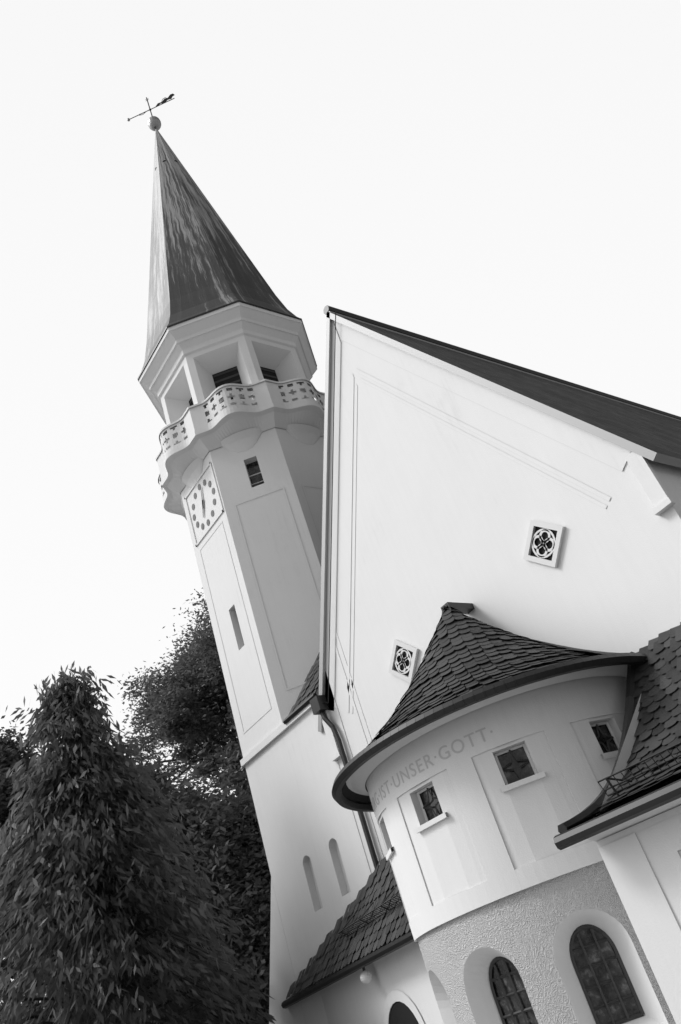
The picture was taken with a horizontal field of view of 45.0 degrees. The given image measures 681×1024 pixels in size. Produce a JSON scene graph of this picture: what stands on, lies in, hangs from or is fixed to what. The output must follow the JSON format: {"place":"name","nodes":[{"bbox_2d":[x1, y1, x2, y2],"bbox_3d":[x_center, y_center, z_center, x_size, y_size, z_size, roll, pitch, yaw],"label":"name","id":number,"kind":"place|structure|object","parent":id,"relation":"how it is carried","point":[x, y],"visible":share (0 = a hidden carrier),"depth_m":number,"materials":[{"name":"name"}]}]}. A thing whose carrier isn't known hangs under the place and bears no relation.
{"place":"outdoors","nodes":[
{"label":"outdoors","id":0,"kind":"place"},
{"bbox_2d":[0,715,207,1019],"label":"tree","id":1,"kind":"object","parent":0,"point":[13,751],"depth_m":24.53,"materials":[{"name":"plant"}]},
{"bbox_2d":[114,587,248,794],"bbox_3d":[-1.698,10.252,30.934,11.937,20.916,14.020,7,-41,-37],"label":"oak tree","id":2,"kind":"object","parent":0,"point":[197,674],"depth_m":30.87,"materials":[{"name":"plant"}]},
{"bbox_2d":[111,772,270,1023],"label":"shrub","id":3,"kind":"object","parent":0,"point":[239,955],"depth_m":20.09,"materials":[{"name":"plant"}]},
{"bbox_2d":[126,690,270,962],"bbox_3d":[-1.412,10.965,23.941,6.955,13.963,7.704,7,-41,-37],"label":"shrub","id":4,"kind":"object","parent":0,"point":[230,783],"depth_m":24.93,"materials":[{"name":"plant"}]},
{"bbox_2d":[0,0,680,1009],"label":"sky","id":5,"kind":"structure","parent":0,"point":[498,179],"materials":[{"name":"white"}]},
{"label":"ground","id":6,"kind":"structure","parent":0,"visible":0},
{"bbox_2d":[0,660,275,1023],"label":"thuja tree","id":7,"kind":"object","parent":6,"relation":"on","point":[70,693],"depth_m":15.43,"materials":[{"name":"plant"}]},
{"bbox_2d":[110,742,269,1023],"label":"shrub","id":8,"kind":"object","parent":6,"relation":"on","point":[211,812],"depth_m":23.28,"materials":[{"name":"plant"}]},
{"bbox_2d":[135,748,270,1023],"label":"shrub","id":9,"kind":"object","parent":6,"relation":"on","point":[258,883],"depth_m":22.10,"materials":[{"name":"plant"}]},
{"bbox_2d":[177,787,269,947],"bbox_3d":[-1.965,13.672,26.014,8.304,10.446,7.933,7,-41,-37],"label":"lime tree","id":10,"kind":"object","parent":6,"relation":"on","point":[237,810],"depth_m":25.32,"materials":[{"name":"plant"}]},
{"bbox_2d":[139,302,680,1023],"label":"church wall","id":11,"kind":"structure","parent":6,"relation":"on","point":[445,486],"depth_m":14.13,"materials":[{"name":"white paint"}]},
{"bbox_2d":[192,479,215,529],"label":"clock numerals","id":12,"kind":"object","parent":11,"relation":"attached to","point":[214,502],"visible":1,"depth_m":21.42,"materials":[{"name":"black metal"}]},
{"bbox_2d":[138,129,316,400],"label":"spire roof","id":13,"kind":"structure","parent":11,"relation":"on","point":[200,261],"depth_m":26.26,"materials":[{"name":"grey metal"}]},
{"bbox_2d":[127,116,160,130],"bbox_3d":[-7.932,-15.753,33.280,0.530,1.406,1.303,49,-72,-57],"label":"finial ball","id":14,"kind":"object","parent":13,"relation":"on","point":[154,122],"visible":0.98,"depth_m":32.82,"materials":[{"name":"grey metal"}]},
{"bbox_2d":[130,94,174,128],"bbox_3d":[-7.585,-16.212,33.365,0.099,2.450,2.110,57,-79,-58],"label":"weather vane","id":15,"kind":"object","parent":14,"relation":"on","point":[164,100],"visible":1,"depth_m":33.55,"materials":[{"name":"black metal"}]},
{"bbox_2d":[155,378,324,519],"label":"balcony","id":16,"kind":"structure","parent":11,"relation":"on","point":[237,428],"depth_m":21.71,"materials":[{"name":"white paint"}]},
{"bbox_2d":[159,382,324,497],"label":"balcony railing panels","id":17,"kind":"object","parent":16,"relation":"attached to","point":[295,389],"visible":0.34,"depth_m":21.85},
{"bbox_2d":[155,160,556,1023],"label":"dark church openings","id":18,"kind":"object","parent":11,"relation":"in","point":[401,1012],"visible":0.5,"depth_m":13.07,"materials":[{"name":"black"}]},
{"bbox_2d":[360,970,371,983],"bbox_3d":[0.420,7.666,13.541,0.200,0.200,0.200,7,-41,-37],"label":"porch lamp","id":19,"kind":"object","parent":11,"relation":"attached to","point":[365,976],"visible":1,"depth_m":13.48,"materials":[{"name":"white glass"}]},
{"bbox_2d":[137,300,680,1008],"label":"roof gutters","id":20,"kind":"object","parent":11,"relation":"attached to","point":[615,816],"visible":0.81,"depth_m":10.53,"materials":[{"name":"grey metal"}]},
{"bbox_2d":[189,367,644,1023],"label":"window panes","id":21,"kind":"structure","parent":11,"relation":"in","point":[577,971],"depth_m":9.13,"materials":[{"name":"black glass"}]},
{"bbox_2d":[372,727,492,816],"bbox_3d":[0.967,3.764,11.257,0.921,0.164,3.470,-4,-35,-23],"label":"wall lettering","id":22,"kind":"object","parent":11,"relation":"attached to","point":[441,757],"visible":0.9,"depth_m":10.40,"materials":[{"name":"grey paint"}]},
{"bbox_2d":[249,472,618,821],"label":"window frames","id":23,"kind":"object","parent":11,"relation":"in","point":[554,549],"visible":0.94,"depth_m":12.54,"materials":[{"name":"white paint"}]},
{"bbox_2d":[246,461,639,1023],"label":"windows","id":24,"kind":"structure","parent":11,"relation":"in","point":[608,989],"depth_m":9.19,"materials":[{"name":"black glass"}]},
{"bbox_2d":[342,608,591,802],"bbox_3d":[2.032,2.443,12.685,4.990,2.240,4.990,7,-41,-37],"label":"apse roof underlay","id":25,"kind":"object","parent":11,"relation":"on","point":[348,793],"visible":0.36,"depth_m":11.16,"materials":[{"name":"black"}]},
{"bbox_2d":[286,606,680,998],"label":"church roof tiles","id":26,"kind":"object","parent":11,"relation":"on","point":[654,678],"visible":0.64,"depth_m":11.18,"materials":[{"name":"grey tile"}]},
{"bbox_2d":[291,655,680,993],"bbox_3d":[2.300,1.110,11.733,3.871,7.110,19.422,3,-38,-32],"label":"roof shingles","id":27,"kind":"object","parent":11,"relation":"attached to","point":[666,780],"visible":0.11,"depth_m":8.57,"materials":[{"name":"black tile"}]},
{"bbox_2d":[318,311,680,731],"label":"roof trim","id":28,"kind":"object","parent":11,"relation":"attached to","point":[605,435],"visible":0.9,"depth_m":16.55,"materials":[{"name":"white paint"}]},
{"bbox_2d":[332,313,680,458],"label":"roof","id":29,"kind":"structure","parent":11,"relation":"attached to","point":[656,433],"depth_m":16.26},
{"bbox_2d":[417,861,675,1023],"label":"stucco wall","id":30,"kind":"structure","parent":6,"relation":"on","point":[518,929],"depth_m":9.17,"materials":[{"name":"grey paint"}]},
{"bbox_3d":[-7.384,18.046,32.125,9.526,12.934,11.327,7,-41,-37],"label":"beech tree trunk","id":31,"kind":"object","parent":6,"relation":"on","visible":0},
{"bbox_2d":[5,774,220,1015],"bbox_3d":[-7.555,16.999,32.798,10.912,11.855,13.630,0,-37,-29],"label":"beech tree","id":32,"kind":"object","parent":31,"relation":"on","point":[189,792],"depth_m":34.20,"materials":[{"name":"plant"}]}
]}

